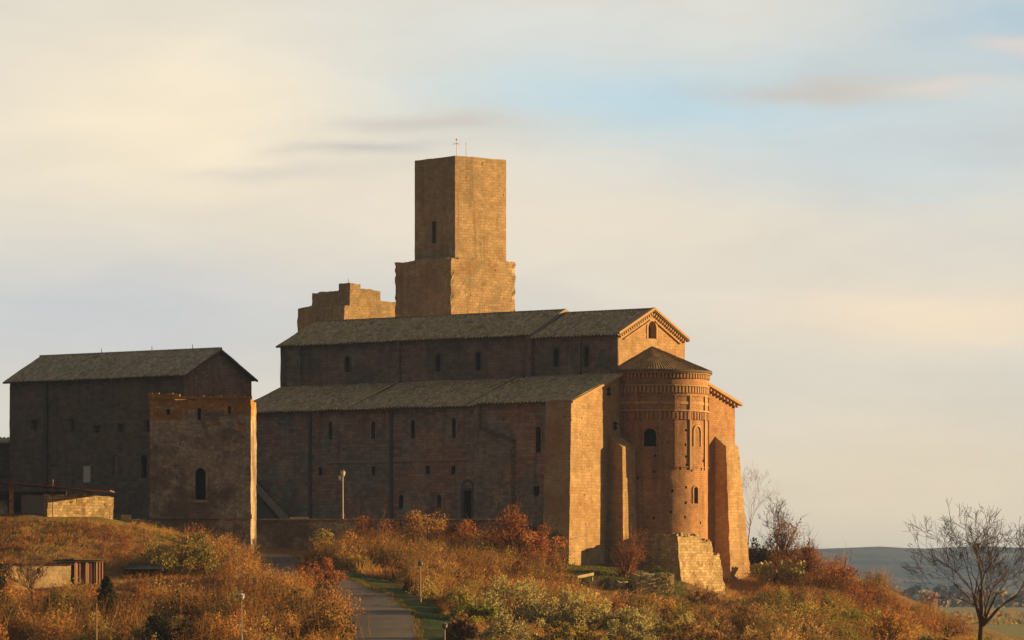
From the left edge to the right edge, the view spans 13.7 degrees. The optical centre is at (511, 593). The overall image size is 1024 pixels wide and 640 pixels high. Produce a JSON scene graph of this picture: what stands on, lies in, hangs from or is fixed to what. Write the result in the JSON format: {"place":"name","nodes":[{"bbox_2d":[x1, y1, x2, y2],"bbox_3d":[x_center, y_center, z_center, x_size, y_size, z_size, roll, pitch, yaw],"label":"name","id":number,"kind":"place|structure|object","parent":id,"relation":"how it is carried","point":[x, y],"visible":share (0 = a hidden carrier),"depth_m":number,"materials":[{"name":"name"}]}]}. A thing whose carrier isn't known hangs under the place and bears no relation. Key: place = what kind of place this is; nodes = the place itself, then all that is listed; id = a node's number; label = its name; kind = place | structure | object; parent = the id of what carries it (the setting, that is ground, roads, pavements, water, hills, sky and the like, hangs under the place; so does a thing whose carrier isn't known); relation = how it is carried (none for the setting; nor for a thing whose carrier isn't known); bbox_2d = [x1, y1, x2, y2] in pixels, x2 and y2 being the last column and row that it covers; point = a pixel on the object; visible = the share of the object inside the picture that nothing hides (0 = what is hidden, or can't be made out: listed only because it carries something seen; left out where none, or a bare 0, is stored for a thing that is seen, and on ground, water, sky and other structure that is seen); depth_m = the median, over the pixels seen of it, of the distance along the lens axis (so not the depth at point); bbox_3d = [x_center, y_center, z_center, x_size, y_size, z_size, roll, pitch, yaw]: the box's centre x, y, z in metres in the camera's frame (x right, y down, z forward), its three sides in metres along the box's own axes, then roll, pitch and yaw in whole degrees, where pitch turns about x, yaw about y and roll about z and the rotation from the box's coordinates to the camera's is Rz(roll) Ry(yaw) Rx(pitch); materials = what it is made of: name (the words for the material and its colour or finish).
{"place":"outdoors","nodes":[
{"label":"outdoors","id":0,"kind":"place"},
{"bbox_2d":[257,554,416,639],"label":"road","id":1,"kind":"structure","parent":0,"point":[388,620],"depth_m":319.28,"materials":[{"name":"grey asphalt"}]},
{"bbox_2d":[0,512,1023,639],"bbox_3d":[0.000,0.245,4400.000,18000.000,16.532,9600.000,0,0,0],"label":"ground","id":2,"kind":"structure","parent":0,"point":[431,623],"depth_m":380.27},
{"bbox_2d":[0,437,9,490],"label":"outbuilding","id":3,"kind":"structure","parent":2,"relation":"on","point":[4,459],"depth_m":464.00,"materials":[{"name":"stone"}]},
{"bbox_2d":[0,549,15,604],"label":"shrub","id":4,"kind":"object","parent":2,"relation":"on","point":[2,581],"visible":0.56,"depth_m":337.88,"materials":[{"name":"brown plant"}]},
{"bbox_2d":[6,553,48,601],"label":"bare tree","id":5,"kind":"object","parent":2,"relation":"on","point":[31,580],"visible":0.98,"depth_m":337.32,"materials":[{"name":"brown plant"}]},
{"bbox_2d":[0,563,73,589],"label":"garden hut","id":6,"kind":"object","parent":2,"relation":"on","point":[60,572],"visible":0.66,"depth_m":353.88,"materials":[{"name":"stone"}]},
{"bbox_2d":[0,482,113,515],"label":"shed","id":7,"kind":"structure","parent":2,"relation":"on","point":[12,501],"depth_m":387.61,"materials":[{"name":"stone"}]},
{"bbox_2d":[43,493,113,518],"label":"stone wall","id":8,"kind":"structure","parent":2,"relation":"on","point":[82,505],"depth_m":389.20,"materials":[{"name":"beige stone"}]},
{"bbox_2d":[53,559,108,585],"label":"tin shed","id":9,"kind":"structure","parent":2,"relation":"on","point":[88,572],"depth_m":355.84,"materials":[{"name":"brown metal"}]},
{"bbox_2d":[0,586,169,617],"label":"dry grass","id":10,"kind":"structure","parent":2,"relation":"on","point":[93,589],"depth_m":348.54,"materials":[{"name":"brown plant"}]},
{"bbox_2d":[0,515,177,558],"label":"green grass","id":11,"kind":"structure","parent":2,"relation":"on","point":[147,530],"depth_m":379.88,"materials":[{"name":"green plant"}]},
{"bbox_2d":[91,575,123,630],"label":"conifer","id":12,"kind":"object","parent":2,"relation":"on","point":[106,586],"visible":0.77,"depth_m":305.71,"materials":[{"name":"green plant"}]},
{"bbox_2d":[3,344,257,521],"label":"building","id":13,"kind":"structure","parent":2,"relation":"on","point":[80,420],"depth_m":453.56,"materials":[{"name":"stone"}]},
{"bbox_2d":[125,563,163,576],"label":"lean to","id":14,"kind":"object","parent":2,"relation":"on","point":[149,568],"visible":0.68,"depth_m":361.69,"materials":[{"name":"grey metal"}]},
{"bbox_2d":[141,605,184,639],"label":"shrub","id":15,"kind":"object","parent":2,"relation":"on","point":[160,626],"visible":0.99,"depth_m":289.47,"materials":[{"name":"green plant"}]},
{"bbox_2d":[100,519,233,573],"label":"shrub","id":16,"kind":"object","parent":2,"relation":"on","point":[194,558],"visible":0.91,"depth_m":365.08,"materials":[{"name":"green plant"}]},
{"bbox_2d":[1,554,344,639],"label":"dry grass","id":17,"kind":"structure","parent":2,"relation":"on","point":[109,569],"depth_m":357.38,"materials":[{"name":"brown plant"}]},
{"bbox_2d":[162,617,201,639],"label":"shrub","id":18,"kind":"object","parent":2,"relation":"on","point":[181,628],"visible":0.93,"depth_m":289.73,"materials":[{"name":"green plant"}]},
{"bbox_2d":[0,551,376,639],"bbox_3d":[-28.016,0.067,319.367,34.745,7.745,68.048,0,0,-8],"label":"scrub","id":19,"kind":"object","parent":2,"relation":"on","point":[64,611],"visible":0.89,"depth_m":307.53,"materials":[{"name":"brown plant"}]},
{"bbox_2d":[0,515,379,600],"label":"dry grass","id":20,"kind":"structure","parent":2,"relation":"on","point":[142,524],"depth_m":373.63,"materials":[{"name":"brown plant"}]},
{"bbox_2d":[148,393,256,553],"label":"square ruin","id":21,"kind":"object","parent":2,"relation":"on","point":[203,469],"visible":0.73,"depth_m":397.00,"materials":[{"name":"stone"}]},
{"bbox_2d":[193,466,207,502],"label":"window","id":22,"kind":"structure","parent":21,"relation":"in","point":[200,474],"depth_m":397.93,"materials":[{"name":"glass"}]},
{"bbox_2d":[73,549,342,639],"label":"reeds","id":23,"kind":"object","parent":2,"relation":"on","point":[124,571],"visible":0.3,"depth_m":303.51,"materials":[{"name":"brown plant"}]},
{"bbox_2d":[136,519,376,590],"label":"scrub","id":24,"kind":"object","parent":2,"relation":"on","point":[233,554],"visible":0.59,"depth_m":373.39,"materials":[{"name":"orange plant"}]},
{"bbox_2d":[173,527,379,591],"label":"reeds","id":25,"kind":"object","parent":2,"relation":"on","point":[358,570],"visible":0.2,"depth_m":370.89,"materials":[{"name":"brown plant"}]},
{"bbox_2d":[248,569,307,609],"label":"shrub","id":26,"kind":"object","parent":2,"relation":"on","point":[285,595],"visible":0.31,"depth_m":321.79,"materials":[{"name":"orange plant"}]},
{"bbox_2d":[282,550,347,584],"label":"shrub","id":27,"kind":"object","parent":2,"relation":"on","point":[330,577],"visible":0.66,"depth_m":351.73,"materials":[{"name":"red plant"}]},
{"bbox_2d":[309,525,334,551],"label":"shrub","id":28,"kind":"object","parent":2,"relation":"on","point":[321,532],"visible":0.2,"depth_m":391.79,"materials":[{"name":"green plant"}]},
{"bbox_2d":[305,577,346,607],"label":"shrub","id":29,"kind":"object","parent":2,"relation":"on","point":[321,586],"visible":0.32,"depth_m":321.69,"materials":[{"name":"orange plant"}]},
{"bbox_2d":[299,597,360,636],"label":"shrub","id":30,"kind":"object","parent":2,"relation":"on","point":[316,622],"visible":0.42,"depth_m":299.65,"materials":[{"name":"orange plant"}]},
{"bbox_2d":[240,549,428,639],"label":"verge grass","id":31,"kind":"structure","parent":2,"relation":"on","point":[397,600],"depth_m":337.65,"materials":[{"name":"green plant"}]},
{"bbox_2d":[297,283,395,330],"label":"ruined keep","id":32,"kind":"structure","parent":2,"relation":"on","point":[345,301],"depth_m":494.77,"materials":[{"name":"brown stone"}]},
{"bbox_2d":[334,507,407,539],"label":"shrub","id":33,"kind":"object","parent":2,"relation":"on","point":[368,522],"visible":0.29,"depth_m":406.50,"materials":[{"name":"orange plant"}]},
{"bbox_2d":[350,507,416,562],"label":"shrub","id":34,"kind":"object","parent":2,"relation":"on","point":[379,545],"visible":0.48,"depth_m":381.70,"materials":[{"name":"orange plant"}]},
{"bbox_2d":[256,519,513,550],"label":"retaining wall","id":35,"kind":"structure","parent":2,"relation":"on","point":[285,533],"depth_m":410.99,"materials":[{"name":"brown stone"}]},
{"bbox_2d":[393,487,450,536],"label":"shrub","id":36,"kind":"object","parent":2,"relation":"on","point":[417,518],"visible":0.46,"depth_m":407.47,"materials":[{"name":"orange plant"}]},
{"bbox_2d":[387,534,467,581],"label":"shrub","id":37,"kind":"object","parent":2,"relation":"on","point":[437,564],"visible":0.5,"depth_m":365.52,"materials":[{"name":"orange plant"}]},
{"bbox_2d":[312,519,577,587],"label":"scrub","id":38,"kind":"object","parent":2,"relation":"on","point":[508,552],"visible":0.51,"depth_m":390.98,"materials":[{"name":"brown plant"}]},
{"bbox_2d":[336,545,559,588],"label":"dry grass","id":39,"kind":"structure","parent":2,"relation":"on","point":[381,571],"depth_m":370.71,"materials":[{"name":"brown plant"}]},
{"bbox_2d":[335,533,564,591],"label":"reeds","id":40,"kind":"object","parent":2,"relation":"on","point":[397,564],"visible":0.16,"depth_m":376.12,"materials":[{"name":"orange plant"}]},
{"bbox_2d":[433,585,470,612],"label":"shrub","id":41,"kind":"object","parent":2,"relation":"on","point":[458,593],"visible":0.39,"depth_m":331.53,"materials":[{"name":"green plant"}]},
{"bbox_2d":[394,156,515,316],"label":"stone tower","id":42,"kind":"structure","parent":2,"relation":"on","point":[459,264],"depth_m":483.74,"materials":[{"name":"brown stone"}]},
{"bbox_2d":[443,608,485,639],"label":"shrub","id":43,"kind":"object","parent":2,"relation":"on","point":[461,626],"visible":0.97,"depth_m":299.70,"materials":[{"name":"brown plant"}]},
{"bbox_2d":[432,594,501,623],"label":"shrub","id":44,"kind":"object","parent":2,"relation":"on","point":[475,611],"visible":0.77,"depth_m":317.79,"materials":[{"name":"green plant"}]},
{"bbox_2d":[431,509,505,550],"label":"shrub","id":45,"kind":"object","parent":2,"relation":"on","point":[461,527],"visible":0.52,"depth_m":404.85,"materials":[{"name":"orange plant"}]},
{"bbox_2d":[443,547,518,581],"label":"shrub","id":46,"kind":"object","parent":2,"relation":"on","point":[493,569],"visible":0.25,"depth_m":365.42,"materials":[{"name":"orange plant"}]},
{"bbox_2d":[390,557,589,616],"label":"reeds","id":47,"kind":"object","parent":2,"relation":"on","point":[444,602],"visible":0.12,"depth_m":346.36,"materials":[{"name":"brown plant"}]},
{"bbox_2d":[398,582,599,638],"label":"dry grass","id":48,"kind":"structure","parent":2,"relation":"on","point":[479,627],"depth_m":316.09,"materials":[{"name":"brown plant"}]},
{"bbox_2d":[392,552,609,619],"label":"scrub","id":49,"kind":"object","parent":2,"relation":"on","point":[438,583],"visible":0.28,"depth_m":346.83,"materials":[{"name":"green plant"}]},
{"bbox_2d":[253,307,750,594],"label":"church","id":50,"kind":"structure","parent":2,"relation":"on","point":[596,429],"depth_m":430.41,"materials":[{"name":"stone"}]},
{"bbox_2d":[450,416,457,437],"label":"window","id":51,"kind":"structure","parent":50,"relation":"in","point":[453,423],"depth_m":428.80,"materials":[{"name":"stone"}]},
{"bbox_2d":[461,488,473,518],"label":"door","id":52,"kind":"structure","parent":50,"relation":"in","point":[468,504],"depth_m":427.86,"materials":[{"name":"wood"}]},
{"bbox_2d":[474,351,481,369],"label":"window","id":53,"kind":"structure","parent":50,"relation":"in","point":[478,355],"depth_m":437.05,"materials":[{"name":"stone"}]},
{"bbox_2d":[534,425,542,451],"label":"window","id":54,"kind":"structure","parent":50,"relation":"in","point":[538,430],"depth_m":422.67,"materials":[{"name":"glass"}]},
{"bbox_2d":[552,346,559,366],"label":"window","id":55,"kind":"structure","parent":50,"relation":"in","point":[556,350],"depth_m":431.22,"materials":[{"name":"stone"}]},
{"bbox_2d":[583,344,589,365],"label":"window","id":56,"kind":"structure","parent":50,"relation":"in","point":[586,348],"depth_m":429.01,"materials":[{"name":"glass"}]},
{"bbox_2d":[647,319,657,338],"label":"window","id":57,"kind":"structure","parent":50,"relation":"in","point":[652,327],"depth_m":431.95,"materials":[{"name":"stone"}]},
{"bbox_2d":[463,604,551,639],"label":"shrub","id":58,"kind":"object","parent":2,"relation":"on","point":[505,625],"visible":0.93,"depth_m":298.99,"materials":[{"name":"green plant"}]},
{"bbox_2d":[466,574,559,626],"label":"shrub","id":59,"kind":"object","parent":2,"relation":"on","point":[533,610],"visible":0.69,"depth_m":321.01,"materials":[{"name":"green plant"}]},
{"bbox_2d":[488,542,551,585],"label":"shrub","id":60,"kind":"object","parent":2,"relation":"on","point":[519,563],"visible":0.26,"depth_m":383.91,"materials":[{"name":"orange plant"}]},
{"bbox_2d":[465,481,582,567],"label":"shrub","id":61,"kind":"object","parent":2,"relation":"on","point":[515,523],"visible":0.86,"depth_m":401.38,"materials":[{"name":"red plant"}]},
{"bbox_2d":[546,523,569,564],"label":"shrub","id":62,"kind":"object","parent":2,"relation":"on","point":[557,534],"visible":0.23,"depth_m":413.86,"materials":[{"name":"red plant"}]},
{"bbox_2d":[516,602,610,639],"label":"shrub","id":63,"kind":"object","parent":2,"relation":"on","point":[569,630],"visible":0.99,"depth_m":295.63,"materials":[{"name":"green plant"}]},
{"bbox_2d":[537,573,636,632],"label":"shrub","id":64,"kind":"object","parent":2,"relation":"on","point":[576,612],"visible":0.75,"depth_m":321.24,"materials":[{"name":"green plant"}]},
{"bbox_2d":[588,578,630,588],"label":"garden wall","id":65,"kind":"structure","parent":2,"relation":"on","point":[621,584],"depth_m":404.96,"materials":[{"name":"grey stone"}]},
{"bbox_2d":[559,563,689,598],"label":"lawn grass","id":66,"kind":"structure","parent":2,"relation":"on","point":[593,569],"depth_m":410.83,"materials":[{"name":"green plant"}]},
{"bbox_2d":[597,526,656,577],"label":"shrub","id":67,"kind":"object","parent":2,"relation":"on","point":[628,563],"visible":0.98,"depth_m":410.58,"materials":[{"name":"brown plant"}]},
{"bbox_2d":[593,617,668,639],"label":"shrub","id":68,"kind":"object","parent":2,"relation":"on","point":[641,632],"visible":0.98,"depth_m":297.02,"materials":[{"name":"green plant"}]},
{"bbox_2d":[593,597,668,635],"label":"shrub","id":69,"kind":"object","parent":2,"relation":"on","point":[639,616],"visible":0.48,"depth_m":321.48,"materials":[{"name":"green plant"}]},
{"bbox_2d":[437,579,842,639],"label":"scrub","id":70,"kind":"object","parent":2,"relation":"on","point":[730,631],"visible":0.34,"depth_m":329.31,"materials":[{"name":"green plant"}]},
{"bbox_2d":[458,618,832,639],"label":"dry grass","id":71,"kind":"structure","parent":2,"relation":"on","point":[504,638],"depth_m":307.40,"materials":[{"name":"brown plant"}]},
{"bbox_2d":[625,580,677,610],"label":"shrub","id":72,"kind":"object","parent":2,"relation":"on","point":[665,599],"visible":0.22,"depth_m":383.26,"materials":[{"name":"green plant"}]},
{"bbox_2d":[631,572,675,595],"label":"garden wall","id":73,"kind":"structure","parent":2,"relation":"on","point":[647,579],"depth_m":405.35,"materials":[{"name":"grey stone"}]},
{"bbox_2d":[592,571,670,593],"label":"ivy","id":74,"kind":"object","parent":73,"relation":"attached to","point":[668,578],"visible":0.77,"depth_m":405.31,"materials":[{"name":"green plant"}]},
{"bbox_2d":[643,614,738,639],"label":"shrub","id":75,"kind":"object","parent":2,"relation":"on","point":[660,629],"visible":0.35,"depth_m":317.84,"materials":[{"name":"green plant"}]},
{"bbox_2d":[654,605,739,639],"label":"shrub","id":76,"kind":"object","parent":2,"relation":"on","point":[717,634],"visible":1,"depth_m":299.61,"materials":[{"name":"green plant"}]},
{"bbox_2d":[676,569,728,604],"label":"shrub","id":77,"kind":"object","parent":2,"relation":"on","point":[696,594],"visible":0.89,"depth_m":399.40,"materials":[{"name":"brown plant"}]},
{"bbox_2d":[555,571,874,634],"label":"scrub","id":78,"kind":"object","parent":2,"relation":"on","point":[701,615],"visible":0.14,"depth_m":365.86,"materials":[{"name":"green plant"}]},
{"bbox_2d":[714,573,807,634],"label":"shrub","id":79,"kind":"object","parent":2,"relation":"on","point":[740,610],"visible":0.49,"depth_m":329.96,"materials":[{"name":"brown plant"}]},
{"bbox_2d":[741,460,783,547],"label":"bare tree","id":80,"kind":"object","parent":2,"relation":"on","point":[743,485],"visible":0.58,"depth_m":457.93,"materials":[{"name":"brown plant"}]},
{"bbox_2d":[748,537,778,563],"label":"shrub","id":81,"kind":"object","parent":2,"relation":"on","point":[761,555],"visible":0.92,"depth_m":445.57,"materials":[{"name":"green plant"}]},
{"bbox_2d":[758,496,788,547],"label":"bare tree","id":82,"kind":"object","parent":2,"relation":"on","point":[776,516],"visible":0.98,"depth_m":452.03,"materials":[{"name":"brown plant"}]},
{"bbox_2d":[541,558,1014,639],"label":"dry grass","id":83,"kind":"structure","parent":2,"relation":"on","point":[748,598],"depth_m":398.01,"materials":[{"name":"brown plant"}]},
{"bbox_2d":[749,559,806,584],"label":"prickly pear","id":84,"kind":"object","parent":2,"relation":"on","point":[790,567],"visible":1,"depth_m":439.40,"materials":[{"name":"green plant"}]},
{"bbox_2d":[757,504,805,559],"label":"shrub","id":85,"kind":"object","parent":2,"relation":"on","point":[785,544],"visible":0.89,"depth_m":449.57,"materials":[{"name":"brown plant"}]},
{"bbox_2d":[697,587,888,639],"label":"scrub","id":86,"kind":"object","parent":2,"relation":"on","point":[835,626],"visible":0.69,"depth_m":323.97,"materials":[{"name":"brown plant"}]},
{"bbox_2d":[761,578,840,619],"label":"shrub","id":87,"kind":"object","parent":2,"relation":"on","point":[799,606],"visible":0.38,"depth_m":371.01,"materials":[{"name":"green plant"}]},
{"bbox_2d":[789,525,823,575],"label":"shrub","id":88,"kind":"object","parent":2,"relation":"on","point":[808,551],"visible":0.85,"depth_m":445.54,"materials":[{"name":"brown plant"}]},
{"bbox_2d":[812,543,875,598],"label":"shrub","id":89,"kind":"object","parent":2,"relation":"on","point":[840,573],"visible":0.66,"depth_m":440.97,"materials":[{"name":"brown plant"}]},
{"bbox_2d":[825,588,881,630],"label":"shrub","id":90,"kind":"object","parent":2,"relation":"on","point":[854,613],"visible":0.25,"depth_m":351.02,"materials":[{"name":"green plant"}]},
{"bbox_2d":[839,577,875,608],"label":"shrub","id":91,"kind":"object","parent":2,"relation":"on","point":[859,594],"visible":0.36,"depth_m":431.60,"materials":[{"name":"brown plant"}]},
{"bbox_2d":[747,542,978,638],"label":"scrub","id":92,"kind":"object","parent":2,"relation":"on","point":[879,585],"visible":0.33,"depth_m":439.28,"materials":[{"name":"brown plant"}]},
{"bbox_2d":[859,608,920,639],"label":"shrub","id":93,"kind":"object","parent":2,"relation":"on","point":[892,623],"visible":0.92,"depth_m":329.52,"materials":[{"name":"brown plant"}]},
{"bbox_2d":[897,584,920,600],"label":"tree","id":94,"kind":"object","parent":2,"relation":"on","point":[913,590],"visible":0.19,"depth_m":2398.07,"materials":[{"name":"grey plant"}]},
{"bbox_2d":[918,590,938,605],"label":"tree","id":95,"kind":"object","parent":2,"relation":"on","point":[929,594],"visible":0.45,"depth_m":2347.56,"materials":[{"name":"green plant"}]},
{"bbox_2d":[933,584,956,606],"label":"tree","id":96,"kind":"object","parent":2,"relation":"on","point":[944,588],"visible":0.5,"depth_m":2448.41,"materials":[{"name":"green plant"}]},
{"bbox_2d":[882,623,1022,639],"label":"scrub","id":97,"kind":"object","parent":2,"relation":"on","point":[984,637],"visible":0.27,"depth_m":345.24,"materials":[{"name":"brown plant"}]},
{"bbox_2d":[948,584,968,606],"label":"tree","id":98,"kind":"object","parent":2,"relation":"on","point":[953,588],"visible":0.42,"depth_m":2497.85,"materials":[{"name":"green plant"}]},
{"bbox_2d":[901,499,1023,639],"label":"bare tree","id":99,"kind":"object","parent":2,"relation":"on","point":[983,620],"visible":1,"depth_m":248.99,"materials":[{"name":"brown plant"}]},
{"bbox_2d":[902,587,1023,624],"bbox_3d":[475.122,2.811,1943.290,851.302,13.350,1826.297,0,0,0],"label":"hedges","id":100,"kind":"object","parent":2,"relation":"on","point":[974,618],"visible":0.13,"depth_m":1138.44,"materials":[{"name":"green plant"}]},
{"bbox_2d":[983,589,1016,606],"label":"tree","id":101,"kind":"object","parent":2,"relation":"on","point":[1006,597],"visible":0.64,"depth_m":2395.96,"materials":[{"name":"green plant"}]},
{"bbox_2d":[0,0,1023,549],"label":"sky","id":102,"kind":"structure","parent":0,"point":[825,197],"materials":[{"name":"white"}]},
{"bbox_2d":[770,546,1023,598],"bbox_3d":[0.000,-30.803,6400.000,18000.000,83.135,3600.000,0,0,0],"label":"hills","id":103,"kind":"structure","parent":0,"point":[891,558],"depth_m":5742.13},
{"label":"terrace","id":104,"kind":"structure","parent":0,"visible":0},
{"bbox_2d":[256,479,288,518],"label":"stair","id":105,"kind":"object","parent":104,"relation":"on","point":[268,507],"visible":0.45,"depth_m":440.58,"materials":[{"name":"stone"}]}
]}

